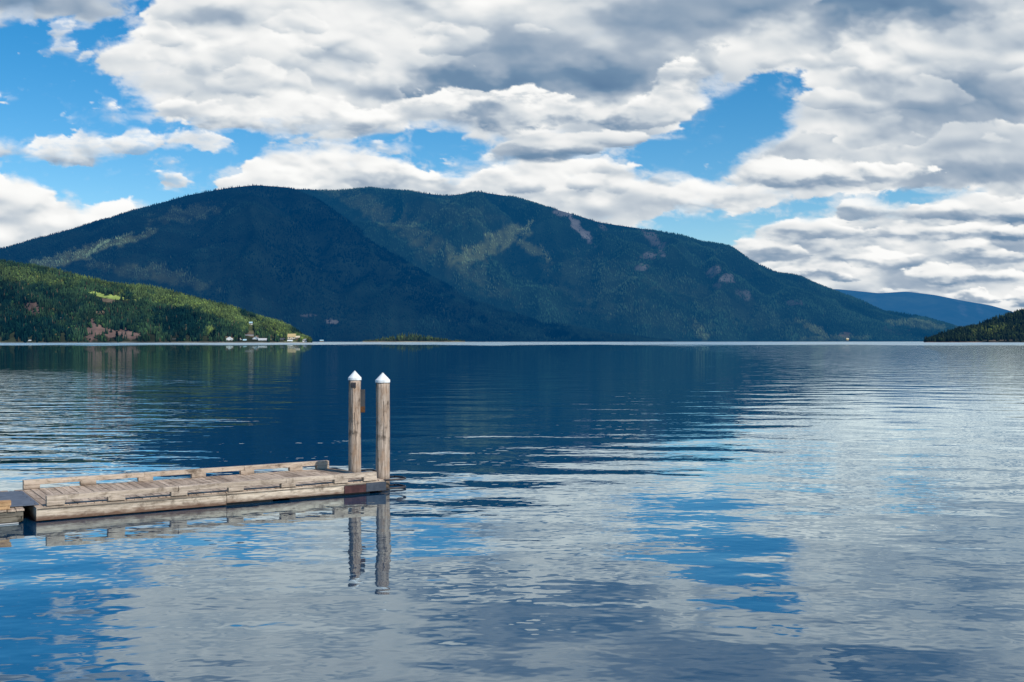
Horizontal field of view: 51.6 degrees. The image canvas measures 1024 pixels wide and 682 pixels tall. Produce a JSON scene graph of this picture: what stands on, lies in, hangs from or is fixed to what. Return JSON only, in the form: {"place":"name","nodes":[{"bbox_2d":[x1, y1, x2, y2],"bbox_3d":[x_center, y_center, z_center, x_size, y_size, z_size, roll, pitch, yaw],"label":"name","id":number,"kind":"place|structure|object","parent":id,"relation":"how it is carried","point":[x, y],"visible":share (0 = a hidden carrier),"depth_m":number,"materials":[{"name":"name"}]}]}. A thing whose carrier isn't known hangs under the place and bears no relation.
{"place":"outdoors","nodes":[
{"label":"outdoors","id":0,"kind":"place"},
{"bbox_2d":[0,273,311,342],"bbox_3d":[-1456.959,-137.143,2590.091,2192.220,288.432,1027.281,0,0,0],"label":"hill","id":1,"kind":"structure","parent":0,"point":[112,335],"depth_m":2106.47,"materials":[{"name":"green plant"}]},
{"bbox_2d":[0,259,312,341],"bbox_3d":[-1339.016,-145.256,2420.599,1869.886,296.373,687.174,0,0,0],"label":"forest","id":2,"kind":"object","parent":1,"relation":"on","point":[195,318],"visible":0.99,"depth_m":2237.71,"materials":[{"name":"green plant"}]},
{"bbox_2d":[287,333,295,339],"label":"house","id":3,"kind":"structure","parent":1,"relation":"on","point":[291,336],"depth_m":2119.87,"materials":[{"name":"beige"}]},
{"bbox_2d":[0,185,663,341],"bbox_3d":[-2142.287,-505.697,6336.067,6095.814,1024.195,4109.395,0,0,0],"label":"mountain","id":4,"kind":"structure","parent":0,"point":[322,242],"depth_m":5327.88,"materials":[{"name":"green plant"}]},
{"bbox_2d":[0,184,672,341],"bbox_3d":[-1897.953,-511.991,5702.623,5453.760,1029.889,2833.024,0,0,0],"label":"forest","id":5,"kind":"object","parent":4,"relation":"on","point":[537,325],"visible":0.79,"depth_m":5341.90,"materials":[{"name":"green plant"}]},
{"bbox_2d":[363,339,464,341],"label":"shore","id":6,"kind":"structure","parent":0,"point":[411,341],"depth_m":3290.88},
{"bbox_2d":[363,332,464,341],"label":"forest","id":7,"kind":"object","parent":6,"relation":"on","point":[410,337],"visible":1,"depth_m":3349.75,"materials":[{"name":"green plant"}]},
{"bbox_2d":[0,342,1023,681],"bbox_3d":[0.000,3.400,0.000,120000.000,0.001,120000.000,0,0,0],"label":"water","id":8,"kind":"structure","parent":0,"point":[702,512],"depth_m":20.15,"materials":[{"name":"blue liquid"}]},
{"bbox_2d":[0,490,23,524],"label":"dock section","id":9,"kind":"object","parent":8,"relation":"on","point":[10,515],"visible":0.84,"depth_m":19.65,"materials":[{"name":"grey"}]},
{"bbox_2d":[0,491,38,506],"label":"gangway plate","id":10,"kind":"object","parent":9,"relation":"on","point":[19,498],"visible":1,"depth_m":20.87,"materials":[{"name":"metal"}]},
{"bbox_2d":[14,460,405,520],"bbox_3d":[-6.349,3.323,23.217,7.979,0.793,2.879,0,0,-33],"label":"floating dock","id":11,"kind":"object","parent":8,"relation":"on","point":[90,497],"visible":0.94,"depth_m":22.37,"materials":[{"name":"wood"}]},
{"bbox_2d":[348,371,364,472],"bbox_3d":[-3.783,2.809,25.570,0.365,4.181,0.327,0,0,-40],"label":"mooring pile","id":12,"kind":"object","parent":8,"relation":"in","point":[356,400],"visible":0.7,"depth_m":25.44,"materials":[{"name":"brown wood"}]},
{"bbox_2d":[375,373,389,487],"bbox_3d":[-2.972,2.814,24.333,0.339,4.171,0.343,0,0,0],"label":"mooring pile","id":13,"kind":"object","parent":8,"relation":"in","point":[382,380],"visible":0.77,"depth_m":24.19,"materials":[{"name":"brown wood"}]},
{"bbox_2d":[0,0,1023,311],"bbox_3d":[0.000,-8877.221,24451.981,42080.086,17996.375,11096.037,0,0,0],"label":"sky","id":14,"kind":"structure","parent":0,"point":[550,100],"depth_m":28359.10,"materials":[{"name":"white"}]},
{"bbox_2d":[296,189,952,341],"bbox_3d":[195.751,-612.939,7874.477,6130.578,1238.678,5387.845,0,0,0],"label":"mountain","id":15,"kind":"structure","parent":0,"point":[576,224],"depth_m":6522.73,"materials":[{"name":"green plant"}]},
{"bbox_2d":[294,186,957,340],"bbox_3d":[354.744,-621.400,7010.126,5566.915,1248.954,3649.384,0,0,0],"label":"forest","id":16,"kind":"object","parent":15,"relation":"on","point":[896,328],"visible":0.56,"depth_m":6536.08,"materials":[{"name":"green plant"}]},
{"bbox_2d":[834,289,1012,326],"bbox_3d":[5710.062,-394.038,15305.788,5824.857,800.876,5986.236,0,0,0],"label":"mountain","id":17,"kind":"structure","parent":0,"point":[956,312],"depth_m":14625.31,"materials":[{"name":"blue"}]},
{"bbox_2d":[939,316,1023,341],"bbox_3d":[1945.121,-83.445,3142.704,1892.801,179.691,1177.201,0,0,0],"label":"hill","id":18,"kind":"structure","parent":0,"point":[985,340],"depth_m":2616.57,"materials":[{"name":"green plant"}]},
{"bbox_2d":[923,308,1023,341],"bbox_3d":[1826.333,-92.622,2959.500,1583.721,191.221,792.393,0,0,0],"label":"forest","id":19,"kind":"object","parent":18,"relation":"on","point":[995,329],"visible":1,"depth_m":2728.89,"materials":[{"name":"green plant"}]}
]}

